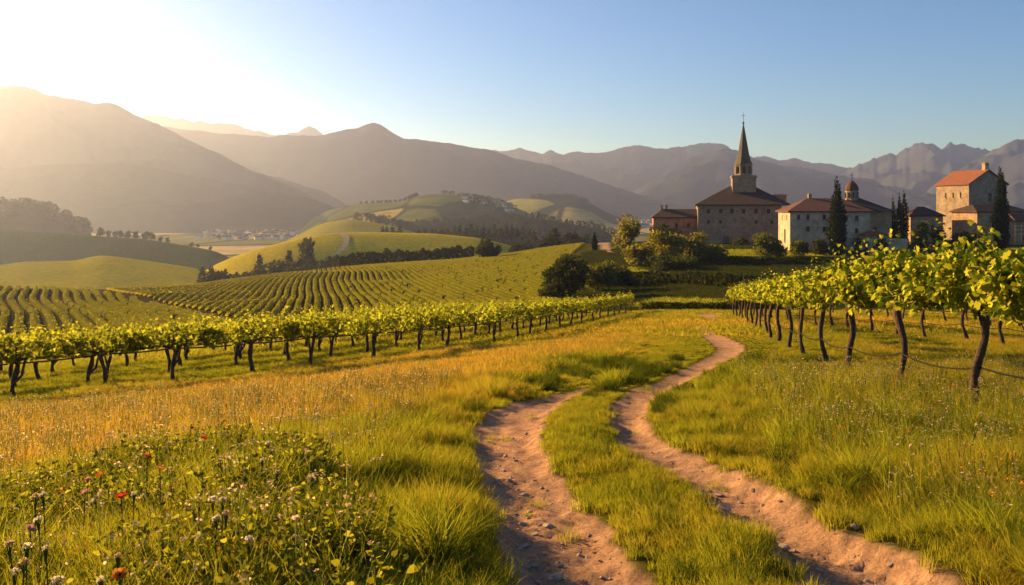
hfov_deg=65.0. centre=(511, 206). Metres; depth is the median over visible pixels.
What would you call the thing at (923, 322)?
drip line
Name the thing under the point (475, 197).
wood
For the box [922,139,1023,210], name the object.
mountain
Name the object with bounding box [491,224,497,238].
conifer
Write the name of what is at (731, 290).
grapevine
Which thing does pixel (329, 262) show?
tree
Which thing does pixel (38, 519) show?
yarrow
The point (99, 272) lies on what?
hill
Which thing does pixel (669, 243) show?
bush
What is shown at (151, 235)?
tree
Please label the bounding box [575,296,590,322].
grapevine
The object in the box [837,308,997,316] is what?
drip line
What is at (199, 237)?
village house
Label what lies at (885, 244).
bush
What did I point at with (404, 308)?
grapevine
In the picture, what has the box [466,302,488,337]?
grapevine
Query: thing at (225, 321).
grapevine
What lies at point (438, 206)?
hill
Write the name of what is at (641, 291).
grass
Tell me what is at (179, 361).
grapevine
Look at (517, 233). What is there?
conifer
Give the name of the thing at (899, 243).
garden wall
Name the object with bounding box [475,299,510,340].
grapevine
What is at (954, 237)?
bush
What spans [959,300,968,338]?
grapevine
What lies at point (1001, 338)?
grapevine
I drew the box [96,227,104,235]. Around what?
tree
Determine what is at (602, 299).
grapevine
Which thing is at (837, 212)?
cypress
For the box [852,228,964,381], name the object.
grapevine
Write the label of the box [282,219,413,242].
hill
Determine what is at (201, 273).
conifer
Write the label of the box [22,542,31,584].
yarrow
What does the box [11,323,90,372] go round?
grapevine
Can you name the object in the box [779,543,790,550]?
stone
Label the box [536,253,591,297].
bush
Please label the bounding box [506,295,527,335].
grapevine
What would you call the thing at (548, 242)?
tree
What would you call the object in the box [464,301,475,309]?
grapevine
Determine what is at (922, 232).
bush
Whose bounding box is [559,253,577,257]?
bush
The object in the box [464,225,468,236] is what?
conifer
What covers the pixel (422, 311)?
grapevine
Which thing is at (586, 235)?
tree
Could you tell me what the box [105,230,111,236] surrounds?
tree
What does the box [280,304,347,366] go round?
grapevine
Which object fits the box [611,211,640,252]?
tree
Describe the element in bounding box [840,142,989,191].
mountain
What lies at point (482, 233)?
conifer
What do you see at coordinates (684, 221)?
annex building
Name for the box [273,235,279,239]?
village house
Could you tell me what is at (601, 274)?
bush
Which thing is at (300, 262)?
tree
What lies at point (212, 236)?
village house
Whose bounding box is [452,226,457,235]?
conifer
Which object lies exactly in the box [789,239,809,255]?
bush
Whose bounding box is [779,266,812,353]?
grapevine
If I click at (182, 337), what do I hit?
grapevine
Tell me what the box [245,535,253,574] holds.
yarrow
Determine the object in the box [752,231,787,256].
bush
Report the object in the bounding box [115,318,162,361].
grapevine
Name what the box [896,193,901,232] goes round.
cypress
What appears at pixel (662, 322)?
grass
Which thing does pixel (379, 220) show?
wood
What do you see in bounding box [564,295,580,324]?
grapevine
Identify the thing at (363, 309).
grapevine
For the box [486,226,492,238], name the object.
conifer
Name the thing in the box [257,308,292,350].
grapevine
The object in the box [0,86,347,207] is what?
mountain
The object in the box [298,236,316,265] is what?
tree
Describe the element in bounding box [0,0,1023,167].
sky
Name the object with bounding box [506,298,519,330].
grapevine
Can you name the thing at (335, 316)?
grapevine
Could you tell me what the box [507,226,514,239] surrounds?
conifer
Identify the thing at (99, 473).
wild flower
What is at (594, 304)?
grapevine
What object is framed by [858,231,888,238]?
lean to shed
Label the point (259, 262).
conifer
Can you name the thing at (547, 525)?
stone
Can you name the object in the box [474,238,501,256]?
bush
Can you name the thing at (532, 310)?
grapevine
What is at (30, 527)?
wild rose
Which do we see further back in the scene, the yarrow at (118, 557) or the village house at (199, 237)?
the village house at (199, 237)
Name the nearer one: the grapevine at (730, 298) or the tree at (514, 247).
the grapevine at (730, 298)
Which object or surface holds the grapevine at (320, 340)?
on the ground at (804, 535)
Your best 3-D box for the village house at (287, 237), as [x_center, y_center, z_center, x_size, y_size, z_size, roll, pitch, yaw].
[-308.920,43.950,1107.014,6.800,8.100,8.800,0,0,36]
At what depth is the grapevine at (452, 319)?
31.01 m
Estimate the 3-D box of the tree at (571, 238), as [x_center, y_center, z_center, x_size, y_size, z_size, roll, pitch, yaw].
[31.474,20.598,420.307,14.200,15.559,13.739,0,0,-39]
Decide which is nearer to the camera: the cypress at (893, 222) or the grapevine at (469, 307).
the grapevine at (469, 307)
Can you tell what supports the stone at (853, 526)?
on the ground at (804, 535)
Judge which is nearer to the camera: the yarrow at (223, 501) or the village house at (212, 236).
the yarrow at (223, 501)
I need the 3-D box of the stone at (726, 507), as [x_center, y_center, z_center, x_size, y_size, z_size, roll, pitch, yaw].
[1.618,2.304,6.119,0.098,0.047,0.110,0,7,-18]
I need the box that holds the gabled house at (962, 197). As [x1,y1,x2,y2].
[934,162,1023,245]
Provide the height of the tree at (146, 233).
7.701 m
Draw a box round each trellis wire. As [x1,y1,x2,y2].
[0,303,624,365]
[35,322,468,358]
[762,301,999,312]
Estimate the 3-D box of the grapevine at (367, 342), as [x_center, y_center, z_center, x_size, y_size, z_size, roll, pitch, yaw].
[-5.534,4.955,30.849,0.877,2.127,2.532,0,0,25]
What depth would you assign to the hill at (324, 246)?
447.18 m
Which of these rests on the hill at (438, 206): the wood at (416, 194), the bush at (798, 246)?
the wood at (416, 194)
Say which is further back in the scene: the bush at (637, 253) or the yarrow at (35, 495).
the bush at (637, 253)
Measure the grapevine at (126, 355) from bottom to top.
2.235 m
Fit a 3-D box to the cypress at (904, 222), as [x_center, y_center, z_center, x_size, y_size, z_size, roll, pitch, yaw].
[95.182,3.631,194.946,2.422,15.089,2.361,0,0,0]
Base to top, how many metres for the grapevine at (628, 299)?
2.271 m
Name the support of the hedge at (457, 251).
on the ground at (804, 535)
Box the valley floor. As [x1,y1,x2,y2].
[91,219,651,257]
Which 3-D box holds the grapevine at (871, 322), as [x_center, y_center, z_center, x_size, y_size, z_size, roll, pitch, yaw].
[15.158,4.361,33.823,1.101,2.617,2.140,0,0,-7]
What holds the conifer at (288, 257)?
on the ground at (804, 535)
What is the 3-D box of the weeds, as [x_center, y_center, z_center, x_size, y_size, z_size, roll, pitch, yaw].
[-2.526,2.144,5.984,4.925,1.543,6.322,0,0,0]
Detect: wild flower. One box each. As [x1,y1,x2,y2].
[95,470,103,501]
[111,567,126,584]
[157,466,164,509]
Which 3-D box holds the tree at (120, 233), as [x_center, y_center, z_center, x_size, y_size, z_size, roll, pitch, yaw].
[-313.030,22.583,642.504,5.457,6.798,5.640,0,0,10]
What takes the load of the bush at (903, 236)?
on the ground at (804, 535)
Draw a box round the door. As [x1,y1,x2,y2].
[722,234,730,242]
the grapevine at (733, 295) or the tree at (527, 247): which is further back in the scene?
the tree at (527, 247)
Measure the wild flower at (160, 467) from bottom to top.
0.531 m
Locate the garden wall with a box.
[861,238,906,249]
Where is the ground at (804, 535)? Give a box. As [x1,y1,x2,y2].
[0,241,1018,584]
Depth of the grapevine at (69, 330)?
31.64 m
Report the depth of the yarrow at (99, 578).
3.25 m
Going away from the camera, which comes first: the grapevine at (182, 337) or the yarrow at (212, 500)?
the yarrow at (212, 500)
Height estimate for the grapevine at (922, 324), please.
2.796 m
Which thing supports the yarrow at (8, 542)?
on the ground at (804, 535)
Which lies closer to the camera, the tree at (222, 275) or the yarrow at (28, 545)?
the yarrow at (28, 545)
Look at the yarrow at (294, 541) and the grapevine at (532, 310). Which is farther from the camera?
the grapevine at (532, 310)
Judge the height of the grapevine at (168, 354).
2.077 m
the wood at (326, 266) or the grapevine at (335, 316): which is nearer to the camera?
the grapevine at (335, 316)
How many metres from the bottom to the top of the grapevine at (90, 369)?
2.104 m
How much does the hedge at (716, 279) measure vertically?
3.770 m
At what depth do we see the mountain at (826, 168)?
5341.87 m
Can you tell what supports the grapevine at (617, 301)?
on the ground at (804, 535)
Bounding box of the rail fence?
[1015,224,1023,242]
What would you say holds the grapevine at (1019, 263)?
on the ground at (804, 535)
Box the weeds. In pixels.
[0,412,459,584]
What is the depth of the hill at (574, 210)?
1686.49 m
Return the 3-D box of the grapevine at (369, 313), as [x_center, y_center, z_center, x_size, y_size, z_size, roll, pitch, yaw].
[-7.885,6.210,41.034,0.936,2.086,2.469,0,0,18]
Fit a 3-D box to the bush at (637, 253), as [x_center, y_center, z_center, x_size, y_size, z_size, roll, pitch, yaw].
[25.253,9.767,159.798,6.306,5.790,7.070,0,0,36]
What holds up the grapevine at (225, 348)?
on the ground at (804, 535)
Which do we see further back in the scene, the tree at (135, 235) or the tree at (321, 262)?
the tree at (135, 235)
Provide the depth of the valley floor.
1055.61 m
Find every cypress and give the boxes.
[591,232,597,249]
[825,176,847,255]
[891,196,897,235]
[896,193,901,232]
[899,190,909,243]
[990,166,1010,249]
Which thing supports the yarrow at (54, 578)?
on the ground at (804, 535)
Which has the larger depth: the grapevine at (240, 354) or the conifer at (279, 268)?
the conifer at (279, 268)
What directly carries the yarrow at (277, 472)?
on the ground at (804, 535)
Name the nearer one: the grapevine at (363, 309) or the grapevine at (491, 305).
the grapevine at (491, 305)
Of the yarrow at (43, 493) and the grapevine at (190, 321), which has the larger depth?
the grapevine at (190, 321)
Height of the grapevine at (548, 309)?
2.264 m
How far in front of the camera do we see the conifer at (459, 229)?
589.26 m
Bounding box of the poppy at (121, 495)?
[114,492,127,536]
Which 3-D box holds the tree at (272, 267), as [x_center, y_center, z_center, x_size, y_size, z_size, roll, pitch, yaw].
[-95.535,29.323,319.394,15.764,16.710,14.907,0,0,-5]
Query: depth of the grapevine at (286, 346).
27.12 m
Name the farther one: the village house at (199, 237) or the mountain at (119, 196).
the mountain at (119, 196)
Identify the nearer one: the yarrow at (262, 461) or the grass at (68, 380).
the yarrow at (262, 461)
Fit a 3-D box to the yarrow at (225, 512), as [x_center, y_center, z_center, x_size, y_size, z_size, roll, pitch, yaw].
[-1.488,1.841,4.181,0.042,0.526,0.042,0,0,-32]
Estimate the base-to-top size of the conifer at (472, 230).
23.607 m
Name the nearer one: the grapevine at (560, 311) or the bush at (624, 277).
the grapevine at (560, 311)
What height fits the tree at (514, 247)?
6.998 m
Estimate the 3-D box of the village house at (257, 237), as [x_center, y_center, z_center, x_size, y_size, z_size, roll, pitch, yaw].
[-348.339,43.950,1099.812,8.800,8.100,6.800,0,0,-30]
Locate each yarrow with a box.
[3,539,15,583]
[9,566,19,584]
[17,557,28,584]
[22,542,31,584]
[30,492,39,562]
[33,515,42,575]
[40,491,47,548]
[41,545,49,584]
[50,575,63,584]
[96,575,104,584]
[114,552,121,584]
[131,491,136,520]
[208,496,217,552]
[212,514,220,557]
[218,496,227,533]
[222,509,229,552]
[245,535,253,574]
[260,457,264,492]
[265,440,271,460]
[273,469,280,501]
[291,534,299,567]
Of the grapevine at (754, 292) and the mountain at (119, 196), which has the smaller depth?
the grapevine at (754, 292)
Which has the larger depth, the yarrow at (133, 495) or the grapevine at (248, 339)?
the grapevine at (248, 339)
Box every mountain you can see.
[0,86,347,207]
[0,162,335,232]
[142,115,322,136]
[163,123,690,218]
[493,143,765,191]
[633,149,935,212]
[754,156,851,174]
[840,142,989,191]
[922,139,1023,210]
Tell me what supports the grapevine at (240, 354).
on the ground at (804, 535)
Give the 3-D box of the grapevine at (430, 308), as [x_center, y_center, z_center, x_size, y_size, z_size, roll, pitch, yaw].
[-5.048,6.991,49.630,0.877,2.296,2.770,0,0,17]
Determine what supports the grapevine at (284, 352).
on the ground at (804, 535)
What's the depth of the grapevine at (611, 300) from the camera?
59.69 m
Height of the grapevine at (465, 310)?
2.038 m
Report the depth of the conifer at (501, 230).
579.40 m
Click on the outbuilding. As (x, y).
(916, 215)
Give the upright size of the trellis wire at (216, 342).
4.326 m
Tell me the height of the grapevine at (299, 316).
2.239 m
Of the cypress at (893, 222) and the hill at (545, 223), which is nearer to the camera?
the cypress at (893, 222)
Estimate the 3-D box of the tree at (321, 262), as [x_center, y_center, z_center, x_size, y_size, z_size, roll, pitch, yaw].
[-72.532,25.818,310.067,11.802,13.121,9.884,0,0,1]
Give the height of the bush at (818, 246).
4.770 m
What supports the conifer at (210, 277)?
on the ground at (804, 535)
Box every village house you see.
[195,235,203,239]
[209,234,215,238]
[254,235,260,239]
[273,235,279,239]
[284,235,291,239]
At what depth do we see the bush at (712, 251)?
158.68 m
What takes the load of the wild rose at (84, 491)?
on the ground at (804, 535)
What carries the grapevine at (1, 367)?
on the ground at (804, 535)
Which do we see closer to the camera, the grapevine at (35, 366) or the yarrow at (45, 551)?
the yarrow at (45, 551)
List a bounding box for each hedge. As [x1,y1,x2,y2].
[332,245,474,268]
[630,269,804,286]
[639,301,781,309]
[695,255,820,264]
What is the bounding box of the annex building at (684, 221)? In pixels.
[651,204,696,239]
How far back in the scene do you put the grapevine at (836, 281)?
15.55 m
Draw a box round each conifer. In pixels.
[196,266,207,282]
[205,265,216,281]
[253,252,264,269]
[276,261,283,272]
[283,248,294,267]
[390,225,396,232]
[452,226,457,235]
[457,224,462,235]
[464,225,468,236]
[468,224,474,236]
[479,224,486,238]
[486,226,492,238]
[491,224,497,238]
[498,227,505,239]
[503,223,509,238]
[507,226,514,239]
[513,225,520,241]
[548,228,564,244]
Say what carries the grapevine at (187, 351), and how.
on the ground at (804, 535)
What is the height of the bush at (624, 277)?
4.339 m
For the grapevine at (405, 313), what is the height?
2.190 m
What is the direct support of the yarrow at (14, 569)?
on the ground at (804, 535)
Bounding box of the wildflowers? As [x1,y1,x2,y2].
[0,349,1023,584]
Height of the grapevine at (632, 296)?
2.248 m
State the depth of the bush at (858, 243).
176.60 m
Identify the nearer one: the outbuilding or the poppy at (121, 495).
the poppy at (121, 495)
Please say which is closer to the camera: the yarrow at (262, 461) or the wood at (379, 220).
the yarrow at (262, 461)
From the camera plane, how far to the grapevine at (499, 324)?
44.27 m
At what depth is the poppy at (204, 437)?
6.56 m
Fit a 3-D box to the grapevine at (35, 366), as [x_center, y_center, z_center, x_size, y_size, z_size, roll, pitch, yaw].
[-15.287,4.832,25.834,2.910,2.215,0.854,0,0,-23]
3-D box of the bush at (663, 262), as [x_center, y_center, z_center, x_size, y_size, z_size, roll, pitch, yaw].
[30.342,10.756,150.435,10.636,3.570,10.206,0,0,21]
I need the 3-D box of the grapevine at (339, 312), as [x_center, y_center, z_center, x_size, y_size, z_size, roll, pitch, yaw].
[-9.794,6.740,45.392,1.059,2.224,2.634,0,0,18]
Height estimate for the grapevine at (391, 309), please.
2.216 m
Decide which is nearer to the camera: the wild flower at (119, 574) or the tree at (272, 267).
the wild flower at (119, 574)
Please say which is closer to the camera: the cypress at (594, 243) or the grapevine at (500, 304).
the grapevine at (500, 304)
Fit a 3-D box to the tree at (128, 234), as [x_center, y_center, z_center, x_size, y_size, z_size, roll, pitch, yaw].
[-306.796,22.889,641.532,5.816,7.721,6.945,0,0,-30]
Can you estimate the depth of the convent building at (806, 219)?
183.92 m
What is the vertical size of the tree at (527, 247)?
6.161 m
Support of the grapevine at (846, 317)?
on the ground at (804, 535)
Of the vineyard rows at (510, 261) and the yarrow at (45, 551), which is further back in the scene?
the vineyard rows at (510, 261)
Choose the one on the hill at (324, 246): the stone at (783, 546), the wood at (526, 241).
the wood at (526, 241)
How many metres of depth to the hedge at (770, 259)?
155.80 m
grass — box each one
[0,327,1023,422]
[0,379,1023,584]
[2,247,1023,367]
[578,239,1023,313]
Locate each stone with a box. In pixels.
[519,543,528,547]
[543,523,554,528]
[548,572,563,581]
[717,504,730,511]
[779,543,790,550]
[849,523,858,528]
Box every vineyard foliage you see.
[0,285,219,332]
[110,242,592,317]
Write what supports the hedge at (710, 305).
on the ground at (804, 535)
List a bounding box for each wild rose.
[26,524,36,583]
[79,488,88,537]
[83,476,91,521]
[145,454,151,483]
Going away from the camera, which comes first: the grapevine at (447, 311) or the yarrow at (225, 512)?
the yarrow at (225, 512)
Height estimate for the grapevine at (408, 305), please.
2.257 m
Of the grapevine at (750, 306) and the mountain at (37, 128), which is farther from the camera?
the mountain at (37, 128)
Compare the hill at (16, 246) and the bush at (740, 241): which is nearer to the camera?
the bush at (740, 241)
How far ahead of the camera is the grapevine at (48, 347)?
20.79 m
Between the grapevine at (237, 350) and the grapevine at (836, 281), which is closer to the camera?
the grapevine at (836, 281)
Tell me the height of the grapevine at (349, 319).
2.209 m
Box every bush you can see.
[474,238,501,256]
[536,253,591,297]
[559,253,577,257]
[579,259,620,291]
[610,264,639,286]
[620,241,654,265]
[645,254,700,270]
[647,230,688,255]
[649,222,681,254]
[679,230,708,259]
[692,243,729,262]
[731,238,748,245]
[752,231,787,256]
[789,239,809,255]
[809,237,829,254]
[852,237,869,254]
[872,238,888,256]
[891,231,908,250]
[911,220,930,248]
[914,247,957,257]
[929,224,946,247]
[947,230,984,251]
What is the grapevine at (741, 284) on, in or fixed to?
on the ground at (804, 535)
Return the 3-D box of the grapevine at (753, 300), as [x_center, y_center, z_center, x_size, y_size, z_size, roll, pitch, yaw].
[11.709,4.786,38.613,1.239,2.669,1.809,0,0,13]
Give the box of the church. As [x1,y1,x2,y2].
[693,113,790,243]
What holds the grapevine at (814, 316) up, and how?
on the ground at (804, 535)
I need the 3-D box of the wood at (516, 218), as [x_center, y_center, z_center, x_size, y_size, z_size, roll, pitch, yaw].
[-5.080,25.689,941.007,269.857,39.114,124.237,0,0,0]
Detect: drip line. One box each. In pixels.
[756,316,1023,378]
[768,310,1023,331]
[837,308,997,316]
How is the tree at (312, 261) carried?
on the ground at (804, 535)
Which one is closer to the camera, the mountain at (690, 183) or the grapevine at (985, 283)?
the grapevine at (985, 283)
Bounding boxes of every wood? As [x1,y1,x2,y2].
[0,197,92,234]
[241,262,333,276]
[353,212,430,232]
[398,212,620,241]
[405,190,492,199]
[463,193,517,214]
[491,235,544,248]
[531,193,588,202]
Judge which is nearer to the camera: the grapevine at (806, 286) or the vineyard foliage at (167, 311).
the grapevine at (806, 286)
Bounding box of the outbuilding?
[898,206,945,243]
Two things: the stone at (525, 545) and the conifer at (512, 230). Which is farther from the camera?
the conifer at (512, 230)
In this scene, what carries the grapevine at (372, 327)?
on the ground at (804, 535)
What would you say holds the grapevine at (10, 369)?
on the ground at (804, 535)
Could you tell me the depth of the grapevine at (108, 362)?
26.50 m
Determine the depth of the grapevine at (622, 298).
65.01 m
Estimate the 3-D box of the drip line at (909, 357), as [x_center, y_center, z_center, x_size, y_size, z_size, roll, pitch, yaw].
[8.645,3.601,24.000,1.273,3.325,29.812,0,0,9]
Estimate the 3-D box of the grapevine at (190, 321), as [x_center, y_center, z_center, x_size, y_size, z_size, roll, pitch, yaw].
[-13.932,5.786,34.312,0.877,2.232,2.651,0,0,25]
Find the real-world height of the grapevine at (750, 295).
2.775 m
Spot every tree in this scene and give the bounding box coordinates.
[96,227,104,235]
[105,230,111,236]
[116,230,124,236]
[124,230,131,237]
[132,231,139,238]
[141,231,148,239]
[148,232,155,239]
[213,269,231,279]
[252,268,269,274]
[254,259,287,273]
[285,258,309,271]
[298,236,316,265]
[298,259,320,270]
[312,256,336,269]
[321,256,342,265]
[431,229,455,235]
[508,243,521,252]
[519,245,533,250]
[536,234,556,247]
[561,231,583,244]
[580,233,591,243]
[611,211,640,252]
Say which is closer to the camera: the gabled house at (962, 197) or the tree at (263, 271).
the gabled house at (962, 197)
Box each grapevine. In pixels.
[0,321,79,380]
[0,324,72,396]
[0,326,26,370]
[0,327,57,387]
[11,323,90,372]
[38,326,133,382]
[43,319,104,365]
[57,317,147,383]
[80,323,145,371]
[93,316,150,367]
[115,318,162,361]
[124,311,218,379]
[132,317,197,373]
[147,312,214,365]
[154,313,213,359]
[174,314,205,355]
[196,306,299,372]
[196,309,271,365]
[205,314,241,349]
[206,311,271,359]
[220,309,248,353]
[247,312,274,344]
[256,309,315,359]
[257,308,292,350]
[266,313,302,355]
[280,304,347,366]
[290,304,326,346]
[306,309,337,351]
[311,307,355,356]
[321,310,348,341]
[327,305,350,315]
[342,305,367,345]
[345,303,401,358]
[345,306,384,352]
[348,307,370,340]
[349,304,369,313]
[366,302,391,338]
[375,305,415,345]
[389,301,402,334]
[391,301,413,340]
[395,303,443,351]
[402,300,417,309]
[408,301,436,337]
[421,301,439,330]
[431,304,467,347]
[432,300,456,342]
[449,298,465,308]
[455,305,471,339]
[460,306,472,332]
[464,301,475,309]
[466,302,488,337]
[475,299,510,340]
[477,299,498,333]
[490,300,507,306]
[498,304,508,332]
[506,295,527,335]
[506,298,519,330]
[519,299,542,334]
[521,298,531,328]
[537,297,556,331]
[546,297,556,323]
[552,300,570,327]
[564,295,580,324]
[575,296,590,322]
[587,297,598,319]
[597,292,607,318]
[604,293,614,315]
[609,295,621,315]
[615,292,625,313]
[621,292,630,312]
[628,292,634,311]
[725,284,734,313]
[728,288,737,315]
[730,285,741,316]
[733,282,747,317]
[735,280,746,318]
[737,279,749,320]
[740,281,753,323]
[742,277,759,326]
[748,279,764,326]
[751,272,770,331]
[755,269,774,337]
[761,272,785,340]
[769,269,799,347]
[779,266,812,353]
[795,254,839,361]
[813,283,817,324]
[814,239,886,371]
[829,304,833,325]
[845,310,848,326]
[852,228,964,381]
[869,308,873,330]
[898,218,1023,404]
[920,311,926,336]
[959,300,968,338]
[998,304,1013,344]
[1013,247,1023,287]
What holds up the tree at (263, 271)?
on the ground at (804, 535)
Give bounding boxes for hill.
[0,211,90,234]
[0,230,228,269]
[0,256,209,288]
[205,232,510,274]
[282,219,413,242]
[296,194,537,234]
[405,218,619,244]
[506,197,634,231]
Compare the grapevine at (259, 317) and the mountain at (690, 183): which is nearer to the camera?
the grapevine at (259, 317)
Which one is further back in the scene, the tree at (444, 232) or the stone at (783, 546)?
the tree at (444, 232)
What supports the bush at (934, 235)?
on the ground at (804, 535)
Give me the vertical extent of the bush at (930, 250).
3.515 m
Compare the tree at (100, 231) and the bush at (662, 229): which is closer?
the bush at (662, 229)
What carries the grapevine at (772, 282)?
on the ground at (804, 535)
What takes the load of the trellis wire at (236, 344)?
on the ground at (804, 535)
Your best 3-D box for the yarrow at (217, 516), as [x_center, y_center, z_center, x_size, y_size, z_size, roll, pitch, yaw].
[-1.501,1.824,4.076,0.048,0.527,0.051,0,0,27]
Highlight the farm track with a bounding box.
[323,233,349,256]
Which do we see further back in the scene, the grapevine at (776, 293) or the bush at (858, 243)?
the bush at (858, 243)
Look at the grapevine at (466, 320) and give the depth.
38.40 m
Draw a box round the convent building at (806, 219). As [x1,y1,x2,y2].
[775,173,894,250]
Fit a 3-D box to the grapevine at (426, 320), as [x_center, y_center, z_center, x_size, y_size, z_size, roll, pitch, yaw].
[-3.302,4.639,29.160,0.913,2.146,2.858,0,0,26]
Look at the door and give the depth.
214.41 m
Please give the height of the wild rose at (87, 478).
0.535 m
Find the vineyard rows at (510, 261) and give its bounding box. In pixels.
[106,243,591,318]
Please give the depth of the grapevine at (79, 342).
21.31 m
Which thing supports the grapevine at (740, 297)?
on the ground at (804, 535)
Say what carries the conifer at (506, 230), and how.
on the hill at (324, 246)
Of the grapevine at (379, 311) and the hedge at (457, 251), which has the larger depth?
the hedge at (457, 251)
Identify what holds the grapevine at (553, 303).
on the ground at (804, 535)
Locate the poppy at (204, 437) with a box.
[201,435,206,462]
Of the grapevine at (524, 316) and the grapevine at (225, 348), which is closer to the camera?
the grapevine at (225, 348)
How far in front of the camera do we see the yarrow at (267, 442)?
6.06 m
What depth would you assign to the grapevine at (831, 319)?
38.49 m
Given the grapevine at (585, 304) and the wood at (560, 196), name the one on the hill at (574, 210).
the wood at (560, 196)
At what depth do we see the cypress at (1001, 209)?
185.44 m
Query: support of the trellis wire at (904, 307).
on the grapevine at (730, 298)
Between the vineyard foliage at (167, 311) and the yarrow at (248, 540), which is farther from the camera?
the vineyard foliage at (167, 311)
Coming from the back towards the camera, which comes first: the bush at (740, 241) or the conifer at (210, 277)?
the conifer at (210, 277)
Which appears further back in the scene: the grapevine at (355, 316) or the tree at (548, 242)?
the tree at (548, 242)
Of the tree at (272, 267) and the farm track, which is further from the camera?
the farm track
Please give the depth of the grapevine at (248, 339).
22.89 m
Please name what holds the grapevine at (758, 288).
on the ground at (804, 535)
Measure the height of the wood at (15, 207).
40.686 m
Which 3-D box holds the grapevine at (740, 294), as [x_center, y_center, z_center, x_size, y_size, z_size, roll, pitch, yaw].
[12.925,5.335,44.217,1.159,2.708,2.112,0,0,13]
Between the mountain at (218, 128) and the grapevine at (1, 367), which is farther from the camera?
the mountain at (218, 128)
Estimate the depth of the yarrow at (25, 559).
3.47 m
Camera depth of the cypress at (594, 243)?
214.66 m
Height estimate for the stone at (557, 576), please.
0.056 m
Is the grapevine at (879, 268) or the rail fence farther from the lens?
the rail fence

